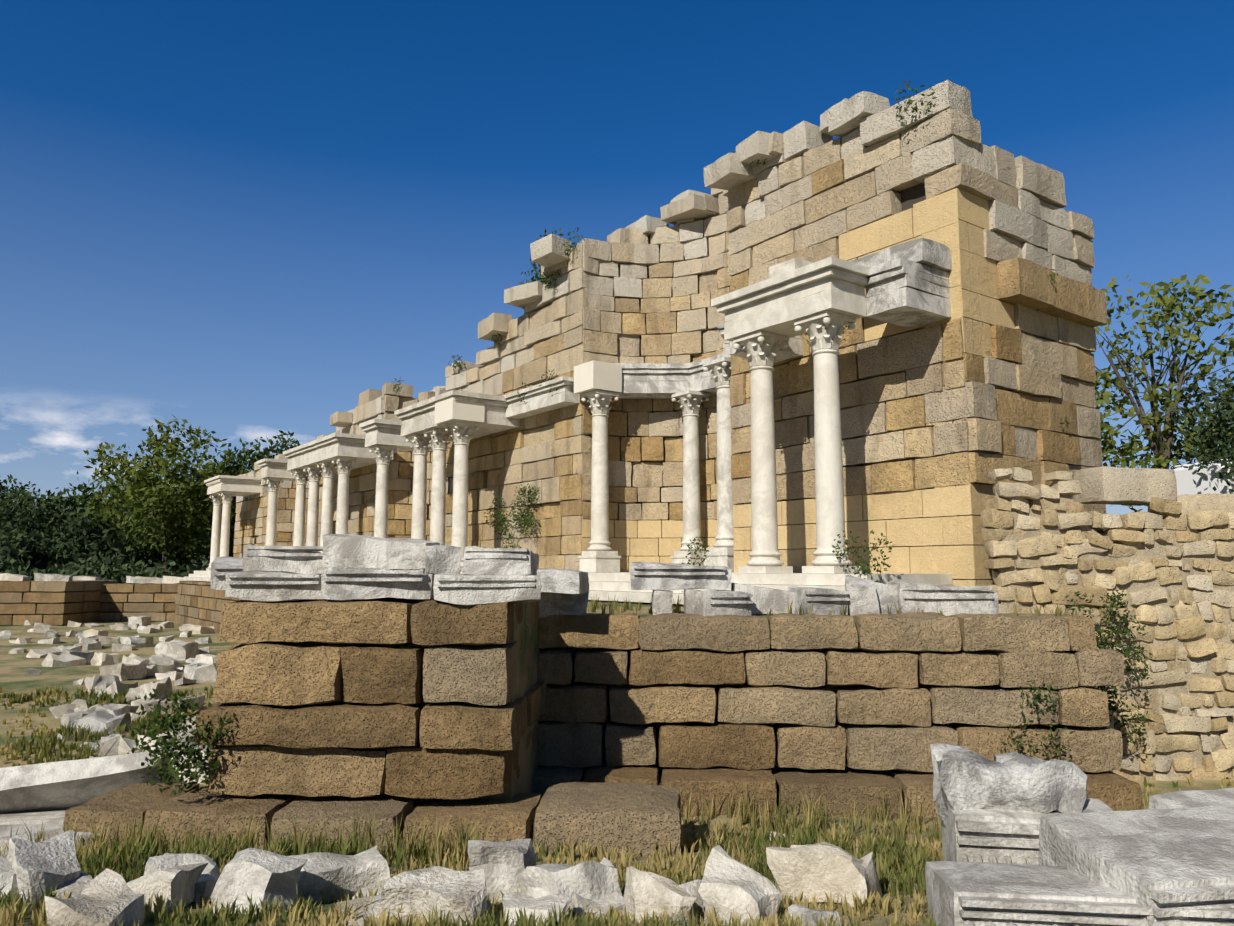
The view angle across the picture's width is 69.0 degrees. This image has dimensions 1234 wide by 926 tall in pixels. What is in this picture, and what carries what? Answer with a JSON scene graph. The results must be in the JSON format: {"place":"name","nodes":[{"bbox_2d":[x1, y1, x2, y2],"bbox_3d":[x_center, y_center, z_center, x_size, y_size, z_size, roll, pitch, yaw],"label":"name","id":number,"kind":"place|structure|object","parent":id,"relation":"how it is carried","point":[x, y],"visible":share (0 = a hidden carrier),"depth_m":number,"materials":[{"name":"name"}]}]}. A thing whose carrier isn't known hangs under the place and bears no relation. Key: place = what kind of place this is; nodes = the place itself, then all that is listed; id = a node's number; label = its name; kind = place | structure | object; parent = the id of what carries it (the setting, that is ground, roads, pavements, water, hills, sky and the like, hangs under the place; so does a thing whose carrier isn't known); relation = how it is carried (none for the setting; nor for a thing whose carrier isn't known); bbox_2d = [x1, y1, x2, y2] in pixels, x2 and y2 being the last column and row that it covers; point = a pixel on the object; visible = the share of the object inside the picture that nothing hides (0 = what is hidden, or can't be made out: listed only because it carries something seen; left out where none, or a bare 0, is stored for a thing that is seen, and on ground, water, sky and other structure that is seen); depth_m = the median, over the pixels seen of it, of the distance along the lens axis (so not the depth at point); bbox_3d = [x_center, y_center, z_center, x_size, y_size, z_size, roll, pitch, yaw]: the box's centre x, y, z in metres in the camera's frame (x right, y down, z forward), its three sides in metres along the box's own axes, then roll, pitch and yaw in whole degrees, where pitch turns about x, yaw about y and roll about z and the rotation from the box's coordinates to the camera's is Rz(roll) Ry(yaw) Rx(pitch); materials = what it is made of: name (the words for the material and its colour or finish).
{"place":"outdoors","nodes":[
{"label":"outdoors","id":0,"kind":"place"},
{"bbox_2d":[0,621,1233,925],"bbox_3d":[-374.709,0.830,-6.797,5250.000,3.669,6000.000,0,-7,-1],"label":"ground","id":1,"kind":"structure","parent":0,"point":[12,673],"depth_m":22.09,"materials":[{"name":"brown soil"}]},
{"bbox_2d":[0,474,43,523],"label":"tree","id":2,"kind":"object","parent":1,"relation":"on","point":[11,491],"visible":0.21,"depth_m":94.08,"materials":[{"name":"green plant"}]},
{"bbox_2d":[0,479,46,551],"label":"tree","id":3,"kind":"object","parent":1,"relation":"on","point":[22,496],"visible":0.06,"depth_m":110.76,"materials":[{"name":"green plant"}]},
{"bbox_2d":[0,520,69,579],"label":"bush","id":4,"kind":"object","parent":1,"relation":"on","point":[17,544],"visible":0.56,"depth_m":70.76,"materials":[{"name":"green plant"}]},
{"bbox_2d":[0,490,106,557],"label":"tree","id":5,"kind":"object","parent":1,"relation":"on","point":[30,518],"visible":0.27,"depth_m":80.70,"materials":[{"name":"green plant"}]},
{"bbox_2d":[26,484,134,526],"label":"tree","id":6,"kind":"object","parent":1,"relation":"on","point":[64,490],"depth_m":95.56,"materials":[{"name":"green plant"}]},
{"bbox_2d":[0,580,178,624],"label":"podium wall","id":7,"kind":"structure","parent":1,"relation":"on","point":[32,602],"depth_m":56.80,"materials":[{"name":"brown stone"}]},
{"bbox_2d":[0,573,188,583],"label":"coping stones","id":8,"kind":"object","parent":7,"relation":"on","point":[129,579],"visible":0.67,"depth_m":58.91,"materials":[{"name":"white stone"}]},
{"bbox_2d":[0,751,182,855],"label":"fallen marble slabs","id":9,"kind":"structure","parent":1,"relation":"on","point":[33,796],"depth_m":11.70,"materials":[{"name":"white stone"}]},
{"bbox_2d":[0,554,209,592],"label":"shrub leaves","id":10,"kind":"object","parent":1,"relation":"on","point":[118,573],"visible":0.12,"depth_m":66.33,"materials":[{"name":"green plant"}]},
{"bbox_2d":[0,616,216,782],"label":"stone rubble","id":11,"kind":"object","parent":1,"relation":"on","point":[165,667],"depth_m":27.86,"materials":[{"name":"white stone"}]},
{"bbox_2d":[50,504,194,575],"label":"bush","id":12,"kind":"object","parent":1,"relation":"on","point":[91,538],"visible":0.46,"depth_m":76.47,"materials":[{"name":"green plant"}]},
{"bbox_2d":[42,471,204,561],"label":"tree","id":13,"kind":"object","parent":1,"relation":"on","point":[84,498],"visible":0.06,"depth_m":84.11,"materials":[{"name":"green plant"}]},
{"bbox_2d":[82,416,248,575],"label":"tree","id":14,"kind":"object","parent":1,"relation":"on","point":[145,482],"visible":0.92,"depth_m":72.96,"materials":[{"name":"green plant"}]},
{"bbox_2d":[169,461,235,567],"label":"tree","id":15,"kind":"object","parent":1,"relation":"on","point":[199,560],"depth_m":92.74,"materials":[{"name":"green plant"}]},
{"bbox_2d":[188,430,300,557],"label":"tree","id":16,"kind":"object","parent":1,"relation":"on","point":[248,453],"visible":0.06,"depth_m":81.34,"materials":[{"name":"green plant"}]},
{"bbox_2d":[0,830,881,925],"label":"rocks","id":17,"kind":"object","parent":1,"relation":"on","point":[726,884],"visible":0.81,"depth_m":6.13,"materials":[{"name":"stone"}]},
{"bbox_2d":[175,581,849,633],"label":"podium wall","id":18,"kind":"structure","parent":1,"relation":"on","point":[199,602],"depth_m":50.88,"materials":[{"name":"stone"}]},
{"bbox_2d":[64,598,1143,855],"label":"stone block wall","id":19,"kind":"structure","parent":1,"relation":"on","point":[304,750],"depth_m":12.39,"materials":[{"name":"brown stone"}]},
{"bbox_2d":[184,571,952,603],"bbox_3d":[-9.212,4.741,36.846,6.159,0.605,51.996,5,-8,-36],"label":"marble stylobate","id":20,"kind":"object","parent":19,"relation":"on","point":[604,585],"visible":0.08,"depth_m":16.55,"materials":[{"name":"white stone"}]},
{"bbox_2d":[206,311,861,573],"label":"columns","id":21,"kind":"structure","parent":20,"relation":"on","point":[825,330],"depth_m":24.77,"materials":[{"name":"white stone"}]},
{"bbox_2d":[204,238,951,496],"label":"entablature","id":22,"kind":"structure","parent":21,"relation":"on","point":[905,284],"depth_m":19.25,"materials":[{"name":"white stone"}]},
{"bbox_2d":[210,534,998,617],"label":"carved stone blocks","id":23,"kind":"structure","parent":19,"relation":"on","point":[351,567],"depth_m":11.53,"materials":[{"name":"grey stone"}]},
{"bbox_2d":[0,515,1233,925],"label":"grass tufts","id":24,"kind":"object","parent":1,"relation":"on","point":[126,857],"visible":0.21,"depth_m":8.87,"materials":[{"name":"green plant"}]},
{"bbox_2d":[131,81,1152,795],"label":"shrubs","id":25,"kind":"object","parent":1,"relation":"on","point":[193,755],"visible":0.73,"depth_m":13.64,"materials":[{"name":"green plant"}]},
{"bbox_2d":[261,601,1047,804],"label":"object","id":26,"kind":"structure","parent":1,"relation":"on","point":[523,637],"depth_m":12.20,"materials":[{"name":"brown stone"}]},
{"bbox_2d":[239,183,992,579],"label":"wall niches","id":27,"kind":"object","parent":26,"relation":"on","point":[911,197],"visible":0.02,"depth_m":26.03,"materials":[{"name":"grey stone"}]},
{"bbox_2d":[233,80,1106,603],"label":"nymphaeum wall blocks","id":28,"kind":"structure","parent":27,"relation":"attached to","point":[933,414],"depth_m":18.94,"materials":[{"name":"beige stone"}]},
{"bbox_2d":[925,743,1233,925],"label":"carved marble blocks","id":29,"kind":"object","parent":1,"relation":"on","point":[1029,841],"depth_m":5.55,"materials":[{"name":"white stone"}]},
{"bbox_2d":[981,466,1233,780],"bbox_3d":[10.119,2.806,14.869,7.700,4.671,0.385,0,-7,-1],"label":"rubble stone wall","id":30,"kind":"structure","parent":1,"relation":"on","point":[1157,549],"depth_m":14.81,"materials":[{"name":"beige stone"}]},
{"bbox_2d":[1093,274,1233,511],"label":"tree","id":31,"kind":"object","parent":1,"relation":"on","point":[1161,445],"visible":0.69,"depth_m":28.98,"materials":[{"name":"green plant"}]},
{"bbox_2d":[1169,360,1233,491],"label":"tree","id":32,"kind":"object","parent":1,"relation":"on","point":[1214,449],"visible":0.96,"depth_m":25.00,"materials":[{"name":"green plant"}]},
{"bbox_2d":[1170,459,1233,494],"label":"building","id":33,"kind":"structure","parent":1,"relation":"on","point":[1190,482],"depth_m":25.50,"materials":[{"name":"white paint"}]},
{"bbox_2d":[1182,383,1233,460],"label":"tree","id":34,"kind":"object","parent":1,"relation":"on","point":[1218,415],"depth_m":31.51,"materials":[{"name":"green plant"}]},
{"bbox_2d":[0,0,1233,565],"label":"sky","id":35,"kind":"structure","parent":0,"point":[247,220],"materials":[{"name":"blue"}]}
]}

